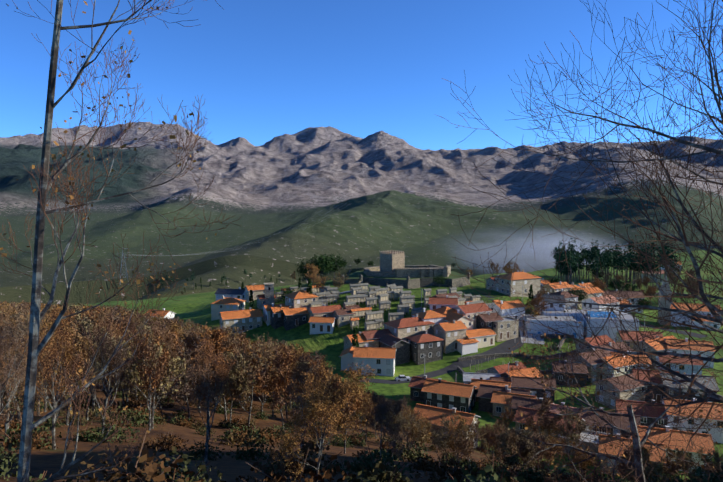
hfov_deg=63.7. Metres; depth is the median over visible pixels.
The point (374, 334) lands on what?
rusty house
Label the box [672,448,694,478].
bare tree
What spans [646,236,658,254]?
pine tree
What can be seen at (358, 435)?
scrub
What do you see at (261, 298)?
house
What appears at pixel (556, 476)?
scrub
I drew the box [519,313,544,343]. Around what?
plaza paving
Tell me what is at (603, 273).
village bare tree
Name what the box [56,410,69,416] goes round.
scrub
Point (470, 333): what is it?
chimneys
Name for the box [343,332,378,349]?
house
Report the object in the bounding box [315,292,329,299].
granary
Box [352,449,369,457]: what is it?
scrub
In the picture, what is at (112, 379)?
bare tree
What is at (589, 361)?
house
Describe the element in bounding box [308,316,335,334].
house
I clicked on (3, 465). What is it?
scrub
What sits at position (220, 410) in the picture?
scrub
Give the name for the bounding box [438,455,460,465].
scrub
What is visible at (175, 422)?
scrub
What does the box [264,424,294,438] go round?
scrub
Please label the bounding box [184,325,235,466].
bare tree
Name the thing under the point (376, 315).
granary
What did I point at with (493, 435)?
bare tree
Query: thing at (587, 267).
pine tree
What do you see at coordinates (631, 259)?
pine tree
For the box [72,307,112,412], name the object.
bare tree
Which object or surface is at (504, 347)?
road
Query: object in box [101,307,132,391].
bare tree
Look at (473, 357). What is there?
field wall
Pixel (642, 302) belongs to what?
evergreen oak tree
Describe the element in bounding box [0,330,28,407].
bare tree
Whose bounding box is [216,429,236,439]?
scrub
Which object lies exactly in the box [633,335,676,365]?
house
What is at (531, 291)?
conifer tree
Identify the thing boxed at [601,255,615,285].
pine tree
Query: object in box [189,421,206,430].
scrub
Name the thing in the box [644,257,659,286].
pine tree
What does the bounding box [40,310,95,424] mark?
bare tree
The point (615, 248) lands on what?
pine tree
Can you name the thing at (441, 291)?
granary
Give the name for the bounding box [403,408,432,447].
bare tree
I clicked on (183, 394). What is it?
bare tree
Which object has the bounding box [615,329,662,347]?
yellow house
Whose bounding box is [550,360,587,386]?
house
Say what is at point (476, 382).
house
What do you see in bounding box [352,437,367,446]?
scrub
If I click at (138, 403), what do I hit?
scrub
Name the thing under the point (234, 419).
scrub
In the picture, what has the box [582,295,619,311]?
house
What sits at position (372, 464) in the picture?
scrub
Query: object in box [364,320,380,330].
granary
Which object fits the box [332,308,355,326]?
house
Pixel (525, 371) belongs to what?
house
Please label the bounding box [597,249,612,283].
pine tree
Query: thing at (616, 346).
house
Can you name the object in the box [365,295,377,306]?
granary
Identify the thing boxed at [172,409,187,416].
scrub
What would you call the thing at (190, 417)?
scrub
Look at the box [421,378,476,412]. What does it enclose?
house
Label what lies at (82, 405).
scrub
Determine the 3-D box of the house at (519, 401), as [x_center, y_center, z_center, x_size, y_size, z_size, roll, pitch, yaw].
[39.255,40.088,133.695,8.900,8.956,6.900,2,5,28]
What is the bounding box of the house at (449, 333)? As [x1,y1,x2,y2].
[432,320,467,353]
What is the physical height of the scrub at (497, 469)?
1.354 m
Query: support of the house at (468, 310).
on the terrain
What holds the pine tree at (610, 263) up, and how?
on the terrain
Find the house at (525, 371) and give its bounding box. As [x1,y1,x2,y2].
[501,367,543,377]
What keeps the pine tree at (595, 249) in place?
on the terrain
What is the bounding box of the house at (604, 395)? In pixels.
[594,373,647,409]
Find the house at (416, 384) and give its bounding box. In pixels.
[408,375,446,401]
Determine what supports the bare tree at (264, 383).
on the terrain
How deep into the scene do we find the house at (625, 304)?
235.16 m
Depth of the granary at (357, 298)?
219.18 m
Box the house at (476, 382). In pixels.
[471,376,511,401]
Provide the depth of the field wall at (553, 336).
200.90 m
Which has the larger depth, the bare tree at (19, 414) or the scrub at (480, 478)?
the bare tree at (19, 414)
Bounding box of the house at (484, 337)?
[466,327,496,347]
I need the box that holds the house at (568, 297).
[549,289,578,308]
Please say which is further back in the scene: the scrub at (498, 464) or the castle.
the castle
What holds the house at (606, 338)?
on the terrain
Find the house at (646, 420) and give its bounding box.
[613,399,667,428]
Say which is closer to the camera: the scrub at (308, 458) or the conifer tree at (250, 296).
the scrub at (308, 458)
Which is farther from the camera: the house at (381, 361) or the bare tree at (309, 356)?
the house at (381, 361)
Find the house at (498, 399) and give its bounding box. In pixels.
[491,389,537,417]
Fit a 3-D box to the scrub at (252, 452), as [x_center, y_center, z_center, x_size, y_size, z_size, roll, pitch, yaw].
[-6.105,11.439,31.642,2.772,1.528,2.787,1,5,17]
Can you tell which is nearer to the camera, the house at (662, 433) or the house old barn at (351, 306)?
the house at (662, 433)
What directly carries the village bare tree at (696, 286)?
on the terrain
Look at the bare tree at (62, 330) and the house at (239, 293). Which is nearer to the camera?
the bare tree at (62, 330)
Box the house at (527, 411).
[513,406,584,439]
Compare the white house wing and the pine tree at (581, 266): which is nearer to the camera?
the white house wing
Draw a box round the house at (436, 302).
[428,295,457,310]
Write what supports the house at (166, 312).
on the terrain
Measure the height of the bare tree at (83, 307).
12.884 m
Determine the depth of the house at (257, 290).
246.79 m
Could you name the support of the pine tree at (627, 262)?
on the terrain
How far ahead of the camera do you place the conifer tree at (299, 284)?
237.75 m
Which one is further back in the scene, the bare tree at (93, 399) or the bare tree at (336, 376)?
the bare tree at (336, 376)
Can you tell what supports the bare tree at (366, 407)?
on the terrain
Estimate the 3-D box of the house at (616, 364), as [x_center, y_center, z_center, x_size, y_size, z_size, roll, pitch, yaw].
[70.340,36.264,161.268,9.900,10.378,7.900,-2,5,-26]
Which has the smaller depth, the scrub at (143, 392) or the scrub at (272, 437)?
the scrub at (272, 437)
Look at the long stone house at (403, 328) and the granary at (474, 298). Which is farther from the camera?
the granary at (474, 298)
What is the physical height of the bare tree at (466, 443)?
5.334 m
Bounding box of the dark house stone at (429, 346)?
[405,330,443,364]
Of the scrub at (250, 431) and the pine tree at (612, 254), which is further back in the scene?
the pine tree at (612, 254)
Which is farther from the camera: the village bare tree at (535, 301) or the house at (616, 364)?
the village bare tree at (535, 301)
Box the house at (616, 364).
[602,354,636,379]
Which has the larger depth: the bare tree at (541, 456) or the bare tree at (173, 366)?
the bare tree at (541, 456)
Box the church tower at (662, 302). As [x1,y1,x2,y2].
[658,276,671,324]
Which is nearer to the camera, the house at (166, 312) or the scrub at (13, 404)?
the scrub at (13, 404)
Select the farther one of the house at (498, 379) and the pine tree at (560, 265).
the pine tree at (560, 265)
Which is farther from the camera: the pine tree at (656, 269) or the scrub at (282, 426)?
the pine tree at (656, 269)
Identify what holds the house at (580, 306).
on the terrain
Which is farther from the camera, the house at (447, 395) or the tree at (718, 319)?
the house at (447, 395)
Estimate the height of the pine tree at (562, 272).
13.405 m
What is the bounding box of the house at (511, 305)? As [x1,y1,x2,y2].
[489,300,526,321]
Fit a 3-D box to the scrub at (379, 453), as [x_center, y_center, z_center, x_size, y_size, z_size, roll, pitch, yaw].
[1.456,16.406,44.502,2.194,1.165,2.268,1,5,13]
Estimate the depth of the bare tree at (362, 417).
84.59 m
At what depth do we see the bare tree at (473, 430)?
101.99 m
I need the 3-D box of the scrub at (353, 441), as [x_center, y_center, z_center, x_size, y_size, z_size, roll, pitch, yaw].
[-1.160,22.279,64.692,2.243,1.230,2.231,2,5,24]
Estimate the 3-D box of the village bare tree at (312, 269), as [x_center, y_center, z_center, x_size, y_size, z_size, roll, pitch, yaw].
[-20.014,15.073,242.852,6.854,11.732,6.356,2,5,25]
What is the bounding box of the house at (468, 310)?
[453,302,492,328]
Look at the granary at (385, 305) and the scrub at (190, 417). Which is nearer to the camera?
the scrub at (190, 417)
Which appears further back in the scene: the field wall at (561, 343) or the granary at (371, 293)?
the granary at (371, 293)
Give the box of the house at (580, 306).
[565,290,586,307]
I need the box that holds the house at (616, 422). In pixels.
[578,407,640,437]
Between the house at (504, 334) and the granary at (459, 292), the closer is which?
the house at (504, 334)
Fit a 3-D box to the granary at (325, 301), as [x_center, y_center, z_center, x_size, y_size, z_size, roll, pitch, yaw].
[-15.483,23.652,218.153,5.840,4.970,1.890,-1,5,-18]
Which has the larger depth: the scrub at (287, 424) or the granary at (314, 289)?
the granary at (314, 289)
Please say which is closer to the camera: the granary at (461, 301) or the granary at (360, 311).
the granary at (360, 311)
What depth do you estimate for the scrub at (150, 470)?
15.34 m
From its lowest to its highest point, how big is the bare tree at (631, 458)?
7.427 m
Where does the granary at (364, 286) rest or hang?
on the terrain
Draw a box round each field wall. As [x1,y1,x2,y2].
[457,352,547,361]
[457,366,464,375]
[476,369,551,373]
[540,334,585,338]
[549,349,575,359]
[557,335,566,349]
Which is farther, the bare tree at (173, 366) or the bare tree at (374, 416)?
the bare tree at (374, 416)
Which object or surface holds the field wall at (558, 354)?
on the terrain
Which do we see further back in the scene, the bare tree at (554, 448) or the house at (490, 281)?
the house at (490, 281)
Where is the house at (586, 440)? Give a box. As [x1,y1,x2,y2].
[558,430,606,459]
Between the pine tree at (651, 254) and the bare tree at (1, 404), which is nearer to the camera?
the bare tree at (1, 404)
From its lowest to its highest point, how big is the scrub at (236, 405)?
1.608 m
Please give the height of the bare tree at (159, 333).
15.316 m
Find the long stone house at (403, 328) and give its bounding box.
[383,314,434,340]
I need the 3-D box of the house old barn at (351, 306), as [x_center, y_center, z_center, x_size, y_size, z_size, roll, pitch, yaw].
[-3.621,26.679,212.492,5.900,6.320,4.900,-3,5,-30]
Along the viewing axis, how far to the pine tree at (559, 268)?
320.73 m
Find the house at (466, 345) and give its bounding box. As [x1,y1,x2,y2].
[457,337,478,354]
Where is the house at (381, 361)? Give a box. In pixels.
[352,345,395,376]
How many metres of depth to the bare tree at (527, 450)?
59.25 m
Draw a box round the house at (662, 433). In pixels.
[628,425,714,474]
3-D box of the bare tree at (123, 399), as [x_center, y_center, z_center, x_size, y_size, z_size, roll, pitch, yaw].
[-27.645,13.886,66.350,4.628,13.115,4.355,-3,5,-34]
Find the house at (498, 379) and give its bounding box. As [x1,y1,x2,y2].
[489,377,511,387]
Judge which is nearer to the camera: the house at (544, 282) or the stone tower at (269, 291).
the stone tower at (269, 291)
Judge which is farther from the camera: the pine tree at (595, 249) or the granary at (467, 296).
the pine tree at (595, 249)
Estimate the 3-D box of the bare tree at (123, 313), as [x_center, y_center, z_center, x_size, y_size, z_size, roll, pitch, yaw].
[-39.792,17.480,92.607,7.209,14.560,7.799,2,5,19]
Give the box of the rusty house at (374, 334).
[361,329,393,347]
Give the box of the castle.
[341,250,469,288]
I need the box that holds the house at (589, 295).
[581,287,604,298]
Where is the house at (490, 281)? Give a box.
[486,275,498,290]
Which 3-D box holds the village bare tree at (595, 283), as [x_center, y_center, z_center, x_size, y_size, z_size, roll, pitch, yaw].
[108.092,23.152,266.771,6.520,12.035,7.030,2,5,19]
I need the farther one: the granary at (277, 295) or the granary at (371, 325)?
the granary at (277, 295)
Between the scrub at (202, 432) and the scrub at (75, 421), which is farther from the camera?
the scrub at (202, 432)
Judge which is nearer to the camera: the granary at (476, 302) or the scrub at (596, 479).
the scrub at (596, 479)
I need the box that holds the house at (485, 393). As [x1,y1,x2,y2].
[476,384,531,412]
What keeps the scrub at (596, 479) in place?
on the terrain
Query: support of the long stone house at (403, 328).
on the terrain
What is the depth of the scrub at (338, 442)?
61.38 m
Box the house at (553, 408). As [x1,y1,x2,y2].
[548,402,594,429]
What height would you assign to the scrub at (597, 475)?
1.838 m
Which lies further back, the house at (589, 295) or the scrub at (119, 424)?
the house at (589, 295)
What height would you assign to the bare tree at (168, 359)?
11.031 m
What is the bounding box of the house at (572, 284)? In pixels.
[570,282,584,291]
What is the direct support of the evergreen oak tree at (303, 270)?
on the terrain
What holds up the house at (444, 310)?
on the terrain
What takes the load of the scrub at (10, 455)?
on the terrain
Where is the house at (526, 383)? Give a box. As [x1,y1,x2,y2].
[511,376,555,400]
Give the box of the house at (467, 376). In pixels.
[462,372,500,383]
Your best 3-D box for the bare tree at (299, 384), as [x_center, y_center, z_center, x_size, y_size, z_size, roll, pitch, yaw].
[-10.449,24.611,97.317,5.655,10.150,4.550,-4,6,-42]
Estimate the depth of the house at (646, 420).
125.15 m
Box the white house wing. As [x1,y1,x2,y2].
[339,346,353,370]
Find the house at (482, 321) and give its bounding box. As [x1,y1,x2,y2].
[476,312,503,329]
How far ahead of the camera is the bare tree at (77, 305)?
118.35 m
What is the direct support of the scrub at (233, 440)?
on the terrain
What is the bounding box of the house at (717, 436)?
[662,398,722,442]
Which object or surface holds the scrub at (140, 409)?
on the terrain
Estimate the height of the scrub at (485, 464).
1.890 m
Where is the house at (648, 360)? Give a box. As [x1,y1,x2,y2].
[611,351,651,369]
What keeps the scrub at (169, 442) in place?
on the terrain
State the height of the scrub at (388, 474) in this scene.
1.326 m
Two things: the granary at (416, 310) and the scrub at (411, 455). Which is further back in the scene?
the granary at (416, 310)
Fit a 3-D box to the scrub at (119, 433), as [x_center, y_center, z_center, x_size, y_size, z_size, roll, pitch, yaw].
[-14.837,11.405,34.667,3.412,1.623,3.393,-2,5,-23]
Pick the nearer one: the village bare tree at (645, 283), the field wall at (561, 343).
the field wall at (561, 343)
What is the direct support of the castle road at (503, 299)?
on the terrain
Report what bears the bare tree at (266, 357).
on the terrain
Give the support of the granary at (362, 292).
on the terrain
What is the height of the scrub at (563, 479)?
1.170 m
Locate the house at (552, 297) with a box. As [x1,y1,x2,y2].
[534,292,565,313]
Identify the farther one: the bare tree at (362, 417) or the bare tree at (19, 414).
the bare tree at (362, 417)
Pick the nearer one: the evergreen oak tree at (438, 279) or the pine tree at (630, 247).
the evergreen oak tree at (438, 279)
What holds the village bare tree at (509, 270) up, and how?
on the terrain
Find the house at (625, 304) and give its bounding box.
[620,297,632,312]
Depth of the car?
164.02 m
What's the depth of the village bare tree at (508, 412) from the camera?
112.24 m
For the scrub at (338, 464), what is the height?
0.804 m
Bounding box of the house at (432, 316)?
[411,308,447,324]
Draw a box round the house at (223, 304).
[210,295,245,320]
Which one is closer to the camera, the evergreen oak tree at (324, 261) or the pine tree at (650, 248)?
the evergreen oak tree at (324, 261)
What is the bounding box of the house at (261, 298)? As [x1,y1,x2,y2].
[256,294,275,309]
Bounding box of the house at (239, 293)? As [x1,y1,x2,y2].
[215,287,244,300]
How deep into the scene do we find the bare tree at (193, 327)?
92.48 m
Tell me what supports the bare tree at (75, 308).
on the terrain
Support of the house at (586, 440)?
on the terrain
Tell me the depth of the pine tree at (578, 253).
344.57 m
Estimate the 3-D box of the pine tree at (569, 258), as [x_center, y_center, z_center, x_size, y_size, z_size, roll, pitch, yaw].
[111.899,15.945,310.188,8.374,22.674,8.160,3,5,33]
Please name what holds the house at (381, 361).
on the terrain
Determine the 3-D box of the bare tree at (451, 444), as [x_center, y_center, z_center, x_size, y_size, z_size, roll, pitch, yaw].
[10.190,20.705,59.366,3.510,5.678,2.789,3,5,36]
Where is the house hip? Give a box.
[284,290,317,308]
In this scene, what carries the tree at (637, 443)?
on the terrain
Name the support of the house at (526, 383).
on the terrain
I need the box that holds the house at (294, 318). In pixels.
[281,306,308,330]
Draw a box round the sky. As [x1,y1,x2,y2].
[0,0,722,150]
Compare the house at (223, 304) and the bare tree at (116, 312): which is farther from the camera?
the house at (223, 304)
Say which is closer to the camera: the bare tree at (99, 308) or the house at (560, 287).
the bare tree at (99, 308)
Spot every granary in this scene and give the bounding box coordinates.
[274,290,285,301]
[289,286,299,292]
[308,302,323,306]
[312,285,320,292]
[313,299,327,305]
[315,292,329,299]
[319,285,330,292]
[325,293,337,303]
[326,287,337,293]
[331,290,339,299]
[343,300,354,306]
[346,293,367,304]
[349,284,360,292]
[349,307,371,318]
[349,317,359,329]
[350,287,361,294]
[356,290,367,296]
[358,282,368,289]
[364,310,383,321]
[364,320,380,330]
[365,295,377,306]
[367,290,375,296]
[368,285,379,291]
[374,287,388,296]
[374,319,383,329]
[378,293,388,303]
[378,299,390,311]
[386,290,397,300]
[387,311,403,320]
[389,285,403,290]
[392,289,402,299]
[396,303,409,314]
[399,290,411,295]
[399,295,414,304]
[400,299,414,308]
[411,306,422,315]
[423,288,431,297]
[423,298,429,308]
[436,289,447,293]
[448,286,456,292]
[452,290,462,298]
[453,297,464,305]
[463,292,470,300]
[468,300,483,303]
[469,294,480,300]
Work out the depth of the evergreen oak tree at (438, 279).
245.47 m
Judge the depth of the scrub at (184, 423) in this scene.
57.87 m
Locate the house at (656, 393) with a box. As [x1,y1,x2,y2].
[628,367,679,402]
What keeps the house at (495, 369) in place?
on the terrain
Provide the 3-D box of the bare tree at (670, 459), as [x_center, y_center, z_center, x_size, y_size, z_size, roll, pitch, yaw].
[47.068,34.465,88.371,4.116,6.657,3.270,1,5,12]
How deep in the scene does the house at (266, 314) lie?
214.19 m
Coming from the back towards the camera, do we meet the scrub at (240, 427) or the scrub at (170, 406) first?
the scrub at (170, 406)
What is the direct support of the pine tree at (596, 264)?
on the terrain
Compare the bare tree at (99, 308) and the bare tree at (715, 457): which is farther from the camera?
the bare tree at (99, 308)
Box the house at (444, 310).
[433,306,456,314]
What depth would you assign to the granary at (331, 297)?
221.44 m
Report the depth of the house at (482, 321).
199.64 m
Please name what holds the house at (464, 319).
on the terrain
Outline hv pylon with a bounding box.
[120,248,128,284]
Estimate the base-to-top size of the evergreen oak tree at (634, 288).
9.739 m
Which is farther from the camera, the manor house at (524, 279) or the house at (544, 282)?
the house at (544, 282)
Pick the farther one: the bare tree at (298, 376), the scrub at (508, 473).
the bare tree at (298, 376)
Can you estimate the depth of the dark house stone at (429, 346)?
182.93 m
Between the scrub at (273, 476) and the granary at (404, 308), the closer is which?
the scrub at (273, 476)
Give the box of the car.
[395,375,410,380]
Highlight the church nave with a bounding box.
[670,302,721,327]
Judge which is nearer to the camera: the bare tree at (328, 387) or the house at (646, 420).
the bare tree at (328, 387)
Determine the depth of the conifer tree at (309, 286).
218.02 m
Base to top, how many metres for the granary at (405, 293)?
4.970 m
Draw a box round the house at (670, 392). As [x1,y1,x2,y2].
[660,373,719,402]
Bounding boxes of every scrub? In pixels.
[0,397,23,411]
[0,415,61,448]
[0,417,21,431]
[0,438,30,480]
[0,443,18,468]
[2,429,57,450]
[29,471,51,481]
[34,401,52,410]
[39,418,64,427]
[47,432,204,481]
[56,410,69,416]
[59,414,91,425]
[72,428,108,441]
[73,396,99,407]
[79,405,114,419]
[86,417,141,443]
[90,404,121,413]
[101,406,144,426]
[105,422,126,432]
[112,391,127,398]
[113,400,129,407]
[117,403,137,412]
[120,405,163,427]
[121,395,146,408]
[124,406,156,419]
[126,447,225,481]
[128,390,151,400]
[132,405,164,422]
[140,430,186,452]
[146,415,166,424]
[152,432,188,448]
[162,402,176,408]
[169,415,191,424]
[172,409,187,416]
[174,418,194,427]
[178,414,198,421]
[178,440,224,460]
[183,396,202,407]
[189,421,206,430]
[193,427,215,436]
[209,401,230,408]
[215,408,228,414]
[215,419,234,427]
[215,429,257,446]
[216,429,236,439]
[221,424,268,445]
[225,416,246,425]
[226,436,273,460]
[229,420,259,432]
[230,401,242,407]
[235,435,355,481]
[240,402,260,412]
[251,412,267,419]
[252,428,282,444]
[253,435,271,444]
[258,457,300,474]
[263,395,280,403]
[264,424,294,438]
[276,444,329,474]
[281,423,294,429]
[304,437,329,447]
[306,428,326,439]
[319,460,346,473]
[325,434,354,447]
[344,446,414,477]
[344,451,376,472]
[345,461,413,481]
[346,437,360,444]
[351,432,370,441]
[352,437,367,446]
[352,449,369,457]
[371,449,393,458]
[376,434,405,443]
[379,442,398,450]
[385,441,430,462]
[408,456,439,471]
[415,451,482,481]
[428,445,439,452]
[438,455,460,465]
[443,449,462,457]
[444,454,523,481]
[456,457,483,474]
[458,454,474,460]
[472,459,501,467]
[472,466,489,477]
[482,459,516,472]
[485,471,523,481]
[488,463,506,473]
[495,459,530,480]
[513,464,559,481]
[524,461,570,481]
[546,468,577,481]
[556,470,579,481]
[578,467,610,481]
[583,476,609,481]
[636,468,678,481]
[691,466,722,481]
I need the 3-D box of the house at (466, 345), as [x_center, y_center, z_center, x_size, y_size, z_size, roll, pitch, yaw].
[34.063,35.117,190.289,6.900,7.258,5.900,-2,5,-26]
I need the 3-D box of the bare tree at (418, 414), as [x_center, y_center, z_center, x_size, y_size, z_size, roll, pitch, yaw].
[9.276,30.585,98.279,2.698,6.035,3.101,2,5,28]
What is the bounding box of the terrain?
[0,122,722,481]
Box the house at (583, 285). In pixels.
[576,282,593,287]
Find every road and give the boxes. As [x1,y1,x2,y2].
[359,364,462,383]
[453,324,706,367]
[480,295,524,331]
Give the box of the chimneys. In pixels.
[323,295,600,373]
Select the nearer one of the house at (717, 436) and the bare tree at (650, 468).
the bare tree at (650, 468)
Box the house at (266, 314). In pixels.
[262,303,284,325]
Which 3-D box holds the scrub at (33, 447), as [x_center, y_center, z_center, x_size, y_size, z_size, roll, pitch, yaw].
[-16.291,9.738,28.372,2.588,1.231,2.574,2,5,29]
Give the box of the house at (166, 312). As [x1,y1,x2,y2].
[145,308,175,322]
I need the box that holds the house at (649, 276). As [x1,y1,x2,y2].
[641,269,663,282]
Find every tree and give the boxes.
[0,0,240,481]
[0,302,45,393]
[0,306,50,424]
[0,306,64,438]
[0,307,47,413]
[0,307,87,449]
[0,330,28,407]
[5,300,29,309]
[22,324,66,415]
[25,306,59,411]
[28,307,85,408]
[37,310,84,420]
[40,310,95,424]
[42,318,78,414]
[46,305,97,408]
[58,308,123,419]
[59,303,93,313]
[66,306,102,389]
[67,303,85,383]
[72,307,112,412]
[77,312,131,434]
[81,306,137,409]
[91,305,130,406]
[95,305,133,381]
[98,313,138,410]
[100,308,128,390]
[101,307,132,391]
[110,319,185,428]
[116,307,153,405]
[117,312,170,430]
[133,333,183,416]
[145,314,175,333]
[145,317,177,351]
[152,317,183,398]
[157,333,217,421]
[159,318,189,384]
[161,330,186,385]
[168,316,179,322]
[179,323,229,403]
[179,323,234,412]
[180,326,228,416]
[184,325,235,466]
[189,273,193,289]
[198,324,256,419]
[211,334,280,426]
[214,339,239,414]
[215,350,253,420]
[231,331,265,403]
[244,347,283,412]
[248,290,254,308]
[248,344,305,428]
[259,340,296,416]
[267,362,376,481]
[269,340,287,347]
[270,343,309,405]
[273,347,305,418]
[279,287,294,301]
[285,348,326,452]
[287,347,312,359]
[287,360,309,411]
[293,350,322,431]
[294,259,318,280]
[294,356,329,398]
[296,352,324,362]
[297,277,301,290]
[303,354,343,449]
[304,264,317,280]
[305,267,328,291]
[306,278,312,293]
[309,252,335,279]
[313,365,335,424]
[327,253,346,279]
[330,373,340,388]
[331,272,349,290]
[332,379,364,453]
[351,327,358,346]
[351,389,374,443]
[355,385,370,434]
[363,390,415,457]
[368,402,377,438]
[377,395,420,456]
[386,402,409,450]
[399,407,436,451]
[402,405,427,446]
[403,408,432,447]
[408,406,422,422]
[429,413,464,458]
[432,273,446,288]
[434,0,722,481]
[446,415,476,461]
[446,416,457,452]
[452,416,486,464]
[466,422,479,441]
[474,424,504,461]
[480,421,505,463]
[488,312,722,481]
[489,259,499,274]
[492,397,515,431]
[495,427,520,466]
[503,260,513,272]
[504,263,519,273]
[513,429,537,467]
[524,300,543,316]
[524,393,562,435]
[525,432,548,471]
[526,284,533,309]
[531,287,548,310]
[533,430,549,468]
[540,434,564,469]
[545,434,565,461]
[547,278,560,282]
[551,247,560,276]
[551,254,564,279]
[553,240,565,257]
[553,257,568,280]
[555,404,586,460]
[558,242,577,260]
[559,266,569,281]
[561,258,569,279]
[564,251,578,283]
[566,441,596,476]
[567,238,575,274]
[567,259,581,283]
[569,285,587,301]
[573,253,579,281]
[574,245,583,281]
[579,262,583,281]
[580,243,589,275]
[580,246,590,278]
[584,258,594,282]
[586,247,596,279]
[589,243,602,277]
[589,252,606,277]
[589,277,605,288]
[590,239,602,264]
[590,267,604,278]
[590,279,604,288]
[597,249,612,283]
[599,268,610,285]
[601,247,619,286]
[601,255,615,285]
[604,249,615,276]
[607,279,622,289]
[611,244,624,271]
[614,260,625,287]
[614,274,624,280]
[618,445,647,481]
[619,280,637,290]
[620,251,632,282]
[622,252,634,276]
[625,242,637,251]
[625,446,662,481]
[626,456,666,481]
[629,255,640,285]
[630,257,642,288]
[632,445,653,466]
[633,260,644,288]
[634,277,645,290]
[636,297,650,311]
[640,243,656,276]
[641,249,653,276]
[643,276,649,288]
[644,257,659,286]
[644,285,655,305]
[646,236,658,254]
[652,262,662,286]
[658,243,679,271]
[659,444,686,473]
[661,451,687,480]
[665,270,678,292]
[668,247,681,279]
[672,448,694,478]
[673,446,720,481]
[676,278,687,295]
[683,278,697,303]
[687,269,695,279]
[703,449,722,479]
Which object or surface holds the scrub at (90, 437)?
on the terrain
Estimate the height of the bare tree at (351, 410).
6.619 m
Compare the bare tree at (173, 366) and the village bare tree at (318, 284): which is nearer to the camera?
the bare tree at (173, 366)
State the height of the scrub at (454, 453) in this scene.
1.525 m
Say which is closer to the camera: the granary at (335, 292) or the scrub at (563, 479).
the scrub at (563, 479)
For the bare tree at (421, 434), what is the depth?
63.26 m
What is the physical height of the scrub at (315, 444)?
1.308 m
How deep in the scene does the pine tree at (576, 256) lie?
323.21 m
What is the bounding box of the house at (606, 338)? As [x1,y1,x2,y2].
[575,335,615,354]
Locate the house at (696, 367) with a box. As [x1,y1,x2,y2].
[656,351,703,374]
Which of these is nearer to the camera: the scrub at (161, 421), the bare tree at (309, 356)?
the scrub at (161, 421)
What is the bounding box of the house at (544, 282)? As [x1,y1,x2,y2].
[540,279,553,289]
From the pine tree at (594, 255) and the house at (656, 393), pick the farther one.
the pine tree at (594, 255)
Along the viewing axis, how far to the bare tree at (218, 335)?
72.71 m
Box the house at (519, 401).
[509,396,553,420]
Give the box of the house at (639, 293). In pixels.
[602,289,644,312]
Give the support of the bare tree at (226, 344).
on the terrain
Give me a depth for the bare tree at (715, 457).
64.91 m
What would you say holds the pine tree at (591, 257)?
on the terrain
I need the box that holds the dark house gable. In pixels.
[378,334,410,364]
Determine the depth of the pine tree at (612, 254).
322.89 m
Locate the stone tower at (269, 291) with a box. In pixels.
[264,283,273,304]
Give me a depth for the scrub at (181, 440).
34.77 m
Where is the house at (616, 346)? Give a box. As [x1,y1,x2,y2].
[583,341,634,351]
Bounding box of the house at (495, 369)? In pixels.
[485,361,526,375]
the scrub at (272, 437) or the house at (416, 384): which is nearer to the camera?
the scrub at (272, 437)
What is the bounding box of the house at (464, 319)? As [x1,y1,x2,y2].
[443,310,473,329]
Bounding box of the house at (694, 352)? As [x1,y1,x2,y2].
[664,338,715,367]
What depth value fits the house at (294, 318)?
208.20 m
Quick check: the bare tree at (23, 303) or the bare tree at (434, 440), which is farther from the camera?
the bare tree at (23, 303)
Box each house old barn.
[343,305,360,308]
[432,292,460,298]
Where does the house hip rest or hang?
on the terrain
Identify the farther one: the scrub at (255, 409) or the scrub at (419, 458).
the scrub at (255, 409)
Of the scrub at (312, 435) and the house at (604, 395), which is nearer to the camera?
the scrub at (312, 435)
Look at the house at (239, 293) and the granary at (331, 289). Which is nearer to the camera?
the granary at (331, 289)
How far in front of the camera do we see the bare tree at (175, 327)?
117.03 m
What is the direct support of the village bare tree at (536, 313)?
on the terrain
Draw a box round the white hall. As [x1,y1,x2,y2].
[524,309,638,341]
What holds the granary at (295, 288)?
on the terrain
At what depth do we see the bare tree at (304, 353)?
116.27 m
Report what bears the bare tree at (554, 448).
on the terrain
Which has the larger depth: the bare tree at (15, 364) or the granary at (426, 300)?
the granary at (426, 300)
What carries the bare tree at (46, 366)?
on the terrain
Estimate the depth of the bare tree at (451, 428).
71.82 m
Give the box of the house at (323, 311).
[307,304,341,320]
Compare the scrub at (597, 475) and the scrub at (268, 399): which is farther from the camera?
the scrub at (268, 399)
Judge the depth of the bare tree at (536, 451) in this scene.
63.88 m
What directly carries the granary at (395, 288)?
on the terrain
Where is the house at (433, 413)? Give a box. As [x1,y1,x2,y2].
[414,403,479,447]
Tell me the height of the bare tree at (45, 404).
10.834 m
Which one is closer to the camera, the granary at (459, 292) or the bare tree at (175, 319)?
the bare tree at (175, 319)
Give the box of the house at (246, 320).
[218,307,263,334]
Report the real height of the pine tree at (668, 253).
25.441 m
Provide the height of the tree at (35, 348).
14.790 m
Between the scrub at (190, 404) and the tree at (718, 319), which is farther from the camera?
the scrub at (190, 404)
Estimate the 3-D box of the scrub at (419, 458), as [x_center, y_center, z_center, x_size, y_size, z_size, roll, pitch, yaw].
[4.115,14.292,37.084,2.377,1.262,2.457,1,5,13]
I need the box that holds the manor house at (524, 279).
[495,269,540,296]
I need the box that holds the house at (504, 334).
[493,316,518,341]
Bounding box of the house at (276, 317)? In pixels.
[269,305,291,328]
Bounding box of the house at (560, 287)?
[541,281,571,293]
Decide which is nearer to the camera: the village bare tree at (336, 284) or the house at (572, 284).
the village bare tree at (336, 284)
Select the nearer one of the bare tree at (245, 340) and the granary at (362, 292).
the bare tree at (245, 340)
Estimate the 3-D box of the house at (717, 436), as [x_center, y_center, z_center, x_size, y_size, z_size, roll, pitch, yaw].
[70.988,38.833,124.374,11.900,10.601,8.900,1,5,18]
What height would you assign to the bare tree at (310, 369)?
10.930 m
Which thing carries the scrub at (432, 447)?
on the terrain
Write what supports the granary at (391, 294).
on the terrain
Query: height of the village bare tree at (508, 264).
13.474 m
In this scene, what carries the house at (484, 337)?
on the terrain
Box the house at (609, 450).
[598,433,665,474]
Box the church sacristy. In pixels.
[690,315,718,328]
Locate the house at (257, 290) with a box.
[244,284,263,301]
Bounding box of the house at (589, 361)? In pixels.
[567,348,611,382]

